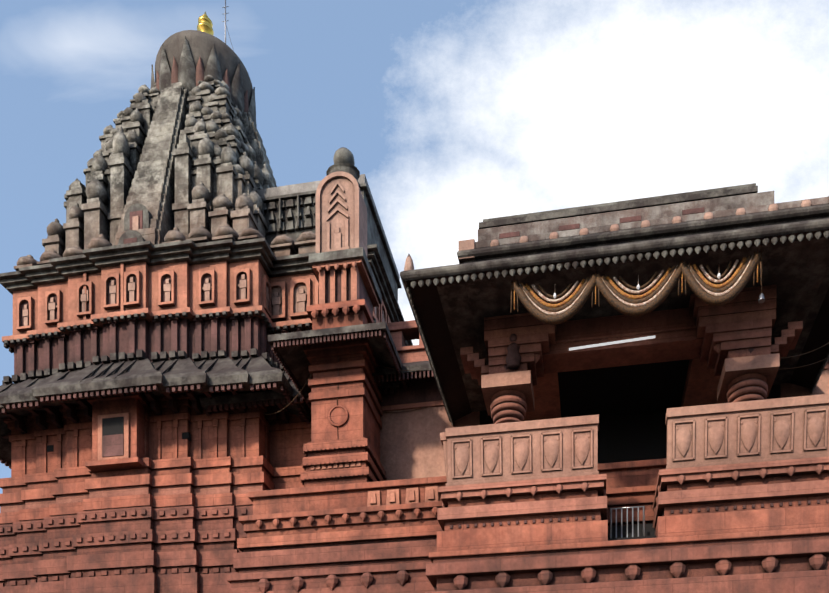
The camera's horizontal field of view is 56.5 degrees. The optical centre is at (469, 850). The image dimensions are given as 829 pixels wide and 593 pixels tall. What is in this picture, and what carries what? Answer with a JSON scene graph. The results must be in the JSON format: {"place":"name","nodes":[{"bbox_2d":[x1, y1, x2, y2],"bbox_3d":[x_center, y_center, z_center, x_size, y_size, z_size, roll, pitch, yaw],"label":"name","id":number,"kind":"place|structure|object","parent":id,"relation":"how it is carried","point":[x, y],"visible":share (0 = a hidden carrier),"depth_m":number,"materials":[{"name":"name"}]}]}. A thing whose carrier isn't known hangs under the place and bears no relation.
{"place":"outdoors","nodes":[
{"label":"outdoors","id":0,"kind":"place"},
{"bbox_2d":[0,0,828,493],"label":"sky","id":1,"kind":"structure","parent":0,"point":[455,115],"materials":[{"name":"blue"}]},
{"bbox_2d":[372,320,828,480],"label":"wall","id":2,"kind":"structure","parent":0,"point":[411,446],"depth_m":15.82,"materials":[{"name":"brown stone"}]},
{"label":"paving","id":3,"kind":"structure","parent":0,"visible":0},
{"bbox_2d":[0,237,412,592],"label":"temple tower base","id":4,"kind":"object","parent":3,"relation":"on","point":[147,444],"depth_m":16.67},
{"bbox_2d":[14,75,276,270],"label":"temple spire","id":5,"kind":"structure","parent":4,"relation":"on","point":[174,162],"depth_m":17.85,"materials":[{"name":"grey stone"}]},
{"bbox_2d":[151,0,256,127],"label":"dome","id":6,"kind":"structure","parent":5,"relation":"on","point":[189,59],"depth_m":18.92,"materials":[{"name":"grey stone"}]},
{"bbox_2d":[257,174,400,300],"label":"parapet","id":7,"kind":"structure","parent":4,"relation":"on","point":[288,212],"depth_m":17.98,"materials":[{"name":"grey stone"}]},
{"bbox_2d":[268,147,408,486],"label":"pillar","id":8,"kind":"structure","parent":4,"relation":"attached to","point":[352,335],"depth_m":14.86,"materials":[{"name":"brown stone"}]},
{"bbox_2d":[328,405,348,426],"bbox_3d":[-2.533,-8.375,14.826,0.400,0.400,0.050,0,0,9],"label":"round medallion","id":9,"kind":"object","parent":8,"relation":"attached to","point":[338,415],"visible":0.96,"depth_m":14.81,"materials":[{"name":"brown stone"}]},
{"bbox_2d":[265,343,828,430],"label":"electric cables","id":10,"kind":"object","parent":4,"relation":"attached to","point":[427,406],"visible":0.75,"depth_m":15.05,"materials":[{"name":"black rubber"}]},
{"bbox_2d":[227,458,666,592],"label":"wall","id":11,"kind":"structure","parent":3,"relation":"on","point":[374,537],"depth_m":14.36,"materials":[{"name":"brown stone"}]},
{"bbox_2d":[425,527,828,592],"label":"stone plinth","id":12,"kind":"structure","parent":3,"relation":"on","point":[785,561],"depth_m":12.15,"materials":[{"name":"brown stone"}]},
{"bbox_2d":[610,506,644,537],"bbox_3d":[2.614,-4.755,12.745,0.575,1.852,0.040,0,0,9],"label":"metal railing","id":13,"kind":"object","parent":12,"relation":"attached to","point":[627,520],"visible":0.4,"depth_m":12.74,"materials":[{"name":"grey metal"}]},
{"bbox_2d":[437,284,828,551],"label":"temple porch","id":14,"kind":"object","parent":12,"relation":"on","point":[691,393],"visible":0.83,"depth_m":12.56,"materials":[{"name":"red stone"}]},
{"bbox_2d":[400,183,828,425],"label":"roof","id":15,"kind":"structure","parent":14,"relation":"on","point":[715,230],"depth_m":11.76,"materials":[{"name":"stone"}]},
{"bbox_2d":[510,245,764,324],"bbox_3d":[2.459,-8.396,11.471,3.714,0.869,0.155,0,0,9],"label":"draped garland","id":16,"kind":"object","parent":15,"relation":"hanging from","point":[703,288],"visible":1,"depth_m":11.44,"materials":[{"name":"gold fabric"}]}
]}

